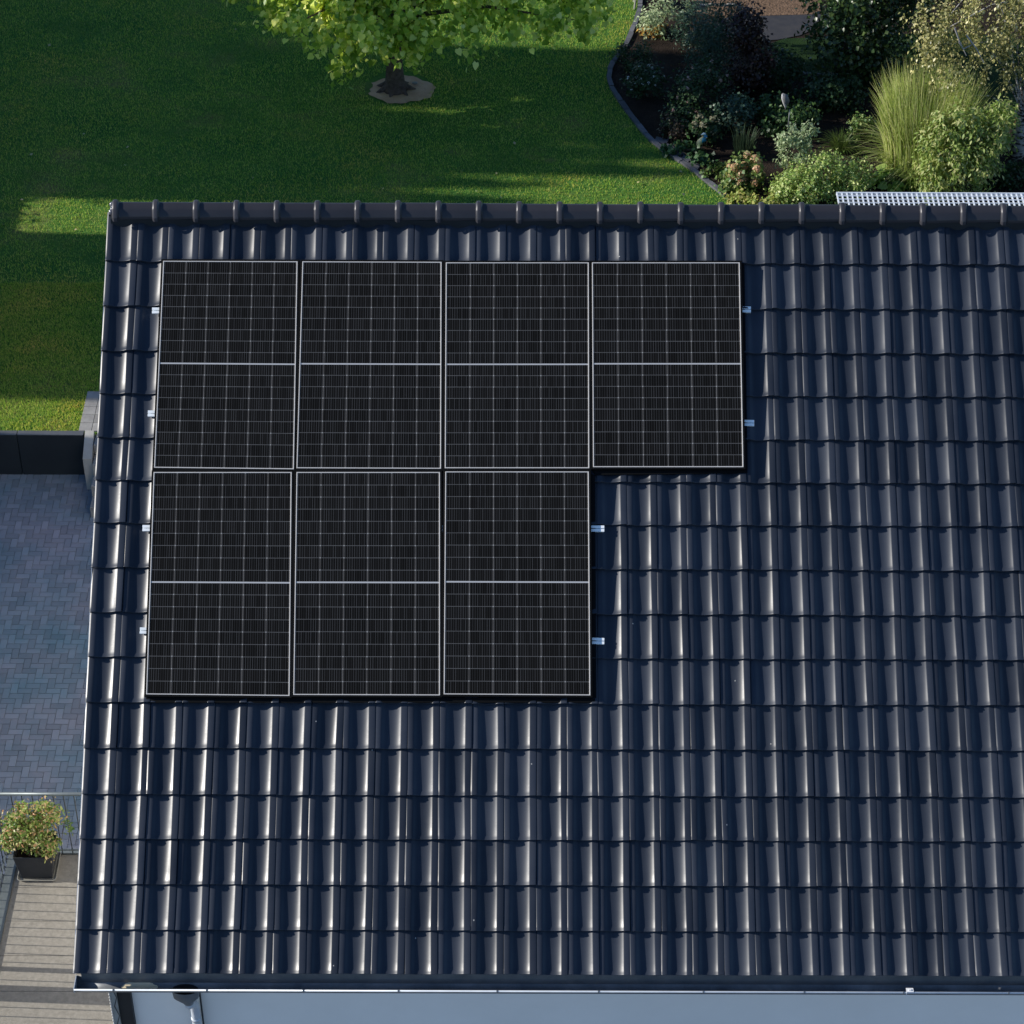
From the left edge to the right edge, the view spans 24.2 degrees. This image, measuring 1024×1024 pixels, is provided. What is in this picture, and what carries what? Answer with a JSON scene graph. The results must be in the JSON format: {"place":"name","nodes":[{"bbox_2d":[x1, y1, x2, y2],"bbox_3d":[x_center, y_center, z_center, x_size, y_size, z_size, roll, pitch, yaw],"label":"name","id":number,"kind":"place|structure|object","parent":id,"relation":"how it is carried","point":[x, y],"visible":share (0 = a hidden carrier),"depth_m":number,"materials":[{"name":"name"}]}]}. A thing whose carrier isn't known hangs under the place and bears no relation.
{"place":"outdoors","nodes":[
{"label":"outdoors","id":0,"kind":"place"},
{"bbox_2d":[0,474,93,892],"bbox_3d":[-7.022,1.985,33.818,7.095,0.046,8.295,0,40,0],"label":"patio","id":1,"kind":"structure","parent":0,"point":[16,486],"depth_m":34.04,"materials":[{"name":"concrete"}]},
{"bbox_2d":[0,430,84,474],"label":"garden wall","id":2,"kind":"structure","parent":1,"relation":"on","point":[42,452],"depth_m":36.55,"materials":[{"name":"grey concrete"}]},
{"bbox_2d":[83,430,94,489],"bbox_3d":[-6.436,-0.779,36.482,0.135,0.850,0.435,0,40,0],"label":"cheek stone","id":3,"kind":"object","parent":1,"relation":"on","point":[88,449],"visible":0.79,"depth_m":36.30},
{"bbox_2d":[90,435,96,516],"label":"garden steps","id":4,"kind":"structure","parent":1,"relation":"on","point":[93,483],"depth_m":36.15,"materials":[{"name":"concrete"}]},
{"bbox_2d":[79,391,98,431],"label":"garden path","id":5,"kind":"structure","parent":0,"point":[89,419],"depth_m":36.75,"materials":[{"name":"grey concrete"}]},
{"bbox_2d":[0,0,726,436],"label":"lawn","id":6,"kind":"structure","parent":0,"point":[244,154],"depth_m":43.13,"materials":[{"name":"plant"}]},
{"bbox_2d":[2,28,684,229],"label":"fallen leaves","id":7,"kind":"object","parent":6,"relation":"on","point":[253,177],"visible":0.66,"depth_m":42.47,"materials":[{"name":"plant"}]},
{"bbox_2d":[369,75,435,102],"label":"bare earth","id":8,"kind":"structure","parent":6,"relation":"in","point":[423,90],"depth_m":44.25,"materials":[{"name":"grey soil"}]},
{"bbox_2d":[221,0,616,96],"bbox_3d":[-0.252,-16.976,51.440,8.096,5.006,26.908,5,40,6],"label":"catalpa tree","id":9,"kind":"object","parent":8,"relation":"in","point":[368,29],"visible":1,"depth_m":42.67,"materials":[{"name":"green plant"}]},
{"bbox_2d":[730,122,759,160],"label":"ornamental grass","id":10,"kind":"object","parent":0,"point":[744,143],"depth_m":42.42,"materials":[{"name":"green plant"}]},
{"bbox_2d":[716,14,820,39],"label":"path","id":11,"kind":"structure","parent":0,"point":[783,26],"depth_m":46.27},
{"bbox_2d":[611,0,1023,205],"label":"flower bed soil","id":12,"kind":"structure","parent":0,"point":[645,111],"depth_m":43.78,"materials":[{"name":"brown soil"}]},
{"bbox_2d":[606,35,657,74],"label":"creeping shrub","id":13,"kind":"object","parent":12,"relation":"on","point":[623,50],"visible":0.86,"depth_m":44.87,"materials":[{"name":"green plant"}]},
{"bbox_2d":[619,58,669,102],"bbox_3d":[2.441,-7.982,43.987,0.928,0.810,0.869,0,40,0],"label":"white flower bush","id":14,"kind":"object","parent":12,"relation":"on","point":[651,80],"visible":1,"depth_m":43.88,"materials":[{"name":"green plant"}]},
{"bbox_2d":[636,22,667,37],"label":"yellow bloom plant","id":15,"kind":"object","parent":12,"relation":"on","point":[653,34],"visible":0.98,"depth_m":45.87,"materials":[{"name":"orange plant"}]},
{"bbox_2d":[633,0,699,40],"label":"silver shrub","id":16,"kind":"object","parent":12,"relation":"on","point":[655,20],"visible":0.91,"depth_m":45.74,"materials":[{"name":"green plant"}]},
{"bbox_2d":[606,0,741,203],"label":"lawn edging","id":17,"kind":"object","parent":12,"relation":"on","point":[643,130],"visible":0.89,"depth_m":43.64,"materials":[{"name":"stone"}]},
{"bbox_2d":[657,111,691,143],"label":"brown shrub","id":18,"kind":"object","parent":12,"relation":"on","point":[675,133],"visible":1,"depth_m":42.84,"materials":[{"name":"plant"}]},
{"bbox_2d":[655,136,699,169],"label":"stepping stones","id":19,"kind":"object","parent":12,"relation":"on","point":[660,140],"visible":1,"depth_m":42.60,"materials":[{"name":"grey stone"}]},
{"bbox_2d":[658,96,710,138],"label":"rose bush","id":20,"kind":"object","parent":12,"relation":"on","point":[679,112],"visible":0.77,"depth_m":43.01,"materials":[{"name":"green plant"}]},
{"bbox_2d":[659,135,717,165],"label":"plant","id":21,"kind":"object","parent":12,"relation":"on","point":[701,156],"visible":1,"depth_m":42.51,"materials":[{"name":"green plant"}]},
{"bbox_2d":[668,0,714,52],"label":"blue shrub","id":22,"kind":"object","parent":12,"relation":"on","point":[688,17],"visible":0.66,"depth_m":45.23,"materials":[{"name":"green plant"}]},
{"bbox_2d":[660,49,733,114],"bbox_3d":[3.368,-7.756,43.363,1.336,1.287,1.092,0,40,0],"label":"rose bush","id":23,"kind":"object","parent":12,"relation":"on","point":[695,87],"visible":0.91,"depth_m":43.27,"materials":[{"name":"green plant"}]},
{"bbox_2d":[696,133,707,145],"bbox_3d":[3.373,-6.542,42.476,0.193,0.489,0.112,9,41,10],"label":"garden figurine","id":24,"kind":"object","parent":12,"relation":"on","point":[701,140],"visible":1,"depth_m":42.39,"materials":[{"name":"ceramic"}]},
{"bbox_2d":[685,113,726,146],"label":"hydrangea","id":25,"kind":"object","parent":12,"relation":"on","point":[699,126],"visible":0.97,"depth_m":42.55,"materials":[{"name":"green plant"}]},
{"bbox_2d":[682,0,754,75],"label":"conifer shrub","id":26,"kind":"object","parent":12,"relation":"on","point":[711,43],"visible":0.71,"depth_m":44.18,"materials":[{"name":"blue plant"}]},
{"bbox_2d":[699,158,752,196],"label":"plant","id":27,"kind":"object","parent":12,"relation":"on","point":[726,186],"visible":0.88,"depth_m":41.84,"materials":[{"name":"green plant"}]},
{"bbox_2d":[709,86,760,138],"bbox_3d":[4.042,-7.264,43.061,0.894,0.924,0.942,27,47,28],"label":"blue shrub","id":28,"kind":"object","parent":12,"relation":"on","point":[743,104],"visible":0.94,"depth_m":42.97,"materials":[{"name":"green plant"}]},
{"bbox_2d":[721,145,769,193],"bbox_3d":[4.084,-5.976,41.657,0.884,0.723,0.754,0,40,0],"label":"hydrangea","id":29,"kind":"object","parent":12,"relation":"on","point":[755,176],"visible":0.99,"depth_m":41.51,"materials":[{"name":"pink plant"}]},
{"bbox_2d":[721,0,781,103],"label":"red leaf shrub","id":30,"kind":"object","parent":12,"relation":"on","point":[745,78],"visible":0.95,"depth_m":43.36,"materials":[{"name":"plant"}]},
{"bbox_2d":[691,0,820,17],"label":"mulch","id":31,"kind":"object","parent":12,"relation":"on","point":[780,7],"visible":0.4,"depth_m":46.83,"materials":[{"name":"brown"}]},
{"bbox_2d":[700,3,740,6],"bbox_3d":[4.084,-9.943,46.851,0.814,0.070,0.087,-1,40,-1],"label":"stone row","id":32,"kind":"object","parent":31,"relation":"on","point":[714,5],"visible":0.28,"depth_m":46.83,"materials":[{"name":"grey stone"}]},
{"bbox_2d":[722,184,791,204],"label":"plant","id":33,"kind":"object","parent":12,"relation":"on","point":[739,195],"visible":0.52,"depth_m":41.22,"materials":[{"name":"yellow plant"}]},
{"bbox_2d":[753,44,808,97],"bbox_3d":[4.891,-8.175,44.161,1.240,0.916,1.017,0,40,0],"label":"green shrub","id":34,"kind":"object","parent":12,"relation":"on","point":[793,71],"visible":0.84,"depth_m":44.04,"materials":[{"name":"green plant"}]},
{"bbox_2d":[781,93,789,134],"bbox_3d":[4.867,-7.040,42.680,0.177,1.005,0.130,0,40,0],"label":"garden stake","id":35,"kind":"object","parent":12,"relation":"on","point":[785,99],"visible":0.93,"depth_m":42.40,"materials":[{"name":"metal"}]},
{"bbox_2d":[753,90,822,138],"bbox_3d":[4.974,-7.275,43.182,1.270,0.806,1.533,0,40,0],"label":"green shrub","id":36,"kind":"object","parent":12,"relation":"on","point":[769,119],"visible":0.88,"depth_m":42.97,"materials":[{"name":"green plant"}]},
{"bbox_2d":[771,118,819,183],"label":"silvery sprouts","id":37,"kind":"object","parent":12,"relation":"on","point":[796,140],"visible":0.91,"depth_m":41.24,"materials":[{"name":"green plant"}]},
{"bbox_2d":[774,66,854,81],"bbox_3d":[5.592,-8.210,44.817,1.916,0.096,0.112,15,42,17],"label":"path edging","id":38,"kind":"object","parent":12,"relation":"on","point":[806,74],"visible":0.13,"depth_m":44.77,"materials":[{"name":"stone"}]},
{"bbox_2d":[762,141,886,204],"bbox_3d":[5.369,-5.830,41.141,2.143,1.206,1.144,-6,40,-8],"label":"sunlit bush","id":39,"kind":"object","parent":12,"relation":"on","point":[829,186],"visible":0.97,"depth_m":41.08,"materials":[{"name":"green plant"}]},
{"bbox_2d":[783,65,872,116],"bbox_3d":[5.756,-7.721,43.677,1.720,0.879,1.089,0,40,0],"label":"green shrub","id":40,"kind":"object","parent":12,"relation":"on","point":[829,99],"visible":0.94,"depth_m":43.57,"materials":[{"name":"green plant"}]},
{"bbox_2d":[845,110,881,143],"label":"shrub","id":41,"kind":"object","parent":12,"relation":"on","point":[856,125],"visible":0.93,"depth_m":42.89,"materials":[{"name":"green plant"}]},
{"bbox_2d":[785,0,975,96],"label":"dark tree","id":42,"kind":"object","parent":12,"relation":"on","point":[848,25],"visible":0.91,"depth_m":43.72,"materials":[{"name":"green plant"}]},
{"bbox_2d":[868,164,918,191],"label":"broad leaf plant","id":43,"kind":"object","parent":12,"relation":"on","point":[895,183],"visible":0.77,"depth_m":41.72,"materials":[{"name":"green plant"}]},
{"bbox_2d":[897,0,1023,158],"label":"birch tree","id":44,"kind":"object","parent":12,"relation":"on","point":[943,30],"visible":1,"depth_m":40.87,"materials":[{"name":"green plant"}]},
{"bbox_2d":[906,93,1022,204],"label":"leafy bush","id":45,"kind":"object","parent":12,"relation":"on","point":[983,153],"visible":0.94,"depth_m":40.79,"materials":[{"name":"green plant"}]},
{"bbox_2d":[986,157,1023,191],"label":"shade plant","id":46,"kind":"object","parent":12,"relation":"on","point":[1008,179],"visible":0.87,"depth_m":41.81,"materials":[{"name":"green plant"}]},
{"bbox_2d":[812,128,865,160],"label":"ornamental grass","id":47,"kind":"object","parent":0,"point":[839,144],"depth_m":42.61,"materials":[{"name":"green plant"}]},
{"bbox_2d":[761,32,1023,121],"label":"back lawn","id":48,"kind":"structure","parent":0,"point":[796,44],"depth_m":45.17,"materials":[{"name":"green plant"}]},
{"bbox_2d":[842,52,1001,191],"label":"ornamental grass","id":49,"kind":"object","parent":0,"point":[909,108],"depth_m":41.47,"materials":[{"name":"green plant"}]},
{"label":"ground","id":50,"kind":"structure","parent":0,"visible":0},
{"bbox_2d":[0,851,112,1023],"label":"wooden deck","id":51,"kind":"structure","parent":50,"relation":"on","point":[37,941],"depth_m":26.19,"materials":[{"name":"wood"}]},
{"bbox_2d":[17,851,60,880],"bbox_3d":[-5.370,4.030,27.133,0.444,0.036,0.444,0,40,0],"label":"saucer","id":52,"kind":"object","parent":51,"relation":"on","point":[19,878],"visible":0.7,"depth_m":27.01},
{"bbox_2d":[13,831,57,877],"bbox_3d":[-5.369,3.885,27.012,0.450,0.375,0.410,0,40,0],"label":"planter","id":53,"kind":"object","parent":52,"relation":"on","point":[29,865],"visible":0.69,"depth_m":26.87,"materials":[{"name":"plastic"}]},
{"bbox_2d":[0,795,74,863],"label":"potted shrub","id":54,"kind":"object","parent":53,"relation":"on","point":[22,830],"visible":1,"depth_m":26.63,"materials":[{"name":"green plant"}]},
{"bbox_2d":[0,792,80,891],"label":"railing","id":55,"kind":"object","parent":51,"relation":"on","point":[42,794],"visible":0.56,"depth_m":26.71,"materials":[{"name":"metal"}]},
{"bbox_2d":[73,199,1023,1023],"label":"house","id":56,"kind":"structure","parent":50,"relation":"on","point":[787,747],"depth_m":23.42,"materials":[{"name":"tile"}]},
{"bbox_2d":[172,993,200,1023],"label":"downpipe","id":57,"kind":"object","parent":56,"relation":"attached to","point":[189,1001],"visible":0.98,"depth_m":23.06,"materials":[{"name":"metal"}]},
{"bbox_2d":[140,627,603,644],"bbox_3d":[-1.379,1.226,23.556,4.578,0.134,0.081,1,40,1],"label":"mounting rail","id":58,"kind":"object","parent":56,"relation":"attached to","point":[599,641],"visible":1,"depth_m":23.53,"materials":[{"name":"metal"}]},
{"bbox_2d":[142,525,603,531],"bbox_3d":[-1.380,0.170,23.811,4.598,0.092,0.081,0,40,0],"label":"mounting rail","id":59,"kind":"object","parent":56,"relation":"attached to","point":[598,528],"visible":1,"depth_m":23.79,"materials":[{"name":"metal"}]},
{"bbox_2d":[144,470,293,698],"bbox_3d":[-2.878,0.701,23.631,1.455,1.395,1.869,0,40,0],"label":"solar panel","id":60,"kind":"object","parent":59,"relation":"on","point":[220,598],"visible":1,"depth_m":23.61,"materials":[{"name":"black"}]},
{"bbox_2d":[291,470,441,697],"bbox_3d":[-1.429,0.698,23.637,1.497,1.392,1.865,0,40,0],"label":"solar panel","id":61,"kind":"object","parent":59,"relation":"on","point":[367,588],"visible":1,"depth_m":23.61,"materials":[{"name":"black"}]},
{"bbox_2d":[442,470,591,697],"bbox_3d":[0.050,0.696,23.644,1.481,1.396,1.870,0,40,0],"label":"solar panel","id":62,"kind":"object","parent":59,"relation":"on","point":[517,599],"visible":1,"depth_m":23.62,"materials":[{"name":"black"}]},
{"bbox_2d":[146,263,747,702],"bbox_3d":[-0.004,0.283,23.187,6.972,2.738,2.338,-21,45,-24],"label":"array skirt","id":63,"kind":"object","parent":56,"relation":"attached to","point":[192,699],"visible":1,"depth_m":23.41,"materials":[{"name":"black metal"}]},
{"bbox_2d":[148,410,753,426],"bbox_3d":[-0.615,-0.938,24.079,6.107,0.126,0.081,1,40,0],"label":"mounting rail","id":64,"kind":"object","parent":56,"relation":"attached to","point":[151,413],"visible":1,"depth_m":24.05,"materials":[{"name":"metal"}]},
{"bbox_2d":[152,306,750,313],"bbox_3d":[-0.615,-2.050,24.346,6.098,0.106,0.081,0,40,0],"label":"mounting rail","id":65,"kind":"object","parent":56,"relation":"attached to","point":[155,310],"visible":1,"depth_m":24.32,"materials":[{"name":"metal"}]},
{"bbox_2d":[152,259,299,471],"bbox_3d":[-2.877,-1.492,24.156,1.437,1.355,1.815,0,40,0],"label":"solar panel","id":66,"kind":"object","parent":65,"relation":"on","point":[226,375],"visible":1,"depth_m":24.14,"materials":[{"name":"black"}]},
{"bbox_2d":[295,260,443,471],"bbox_3d":[-1.429,-1.492,24.162,1.486,1.349,1.807,0,40,0],"label":"solar panel","id":67,"kind":"object","parent":65,"relation":"on","point":[370,370],"visible":1,"depth_m":24.14,"materials":[{"name":"black"}]},
{"bbox_2d":[443,261,590,469],"bbox_3d":[0.051,-1.490,24.168,1.500,1.346,1.803,0,40,0],"label":"solar panel","id":68,"kind":"object","parent":65,"relation":"on","point":[517,366],"visible":1,"depth_m":24.15,"materials":[{"name":"black"}]},
{"bbox_2d":[590,261,744,469],"bbox_3d":[1.569,-1.496,24.176,1.550,1.340,1.794,0,40,0],"label":"solar panel","id":69,"kind":"object","parent":65,"relation":"on","point":[667,377],"visible":1,"depth_m":24.15,"materials":[{"name":"glass"},{"name":"silicon"},{"name":"aluminium"}]},
{"bbox_2d":[73,975,1023,994],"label":"gutter","id":70,"kind":"object","parent":56,"relation":"attached to","point":[80,985],"visible":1,"depth_m":22.94,"materials":[{"name":"metal"}]},
{"bbox_2d":[906,988,913,995],"bbox_3d":[3.801,4.586,22.836,0.070,0.056,0.057,0,40,0],"label":"gutter clip","id":71,"kind":"object","parent":70,"relation":"attached to","point":[909,990],"visible":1,"depth_m":22.82,"materials":[{"name":"white plastic"}]},
{"bbox_2d":[836,192,1023,205],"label":"walkway grating","id":72,"kind":"object","parent":56,"relation":"on","point":[850,196],"visible":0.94,"depth_m":24.86,"materials":[{"name":"white metal"}]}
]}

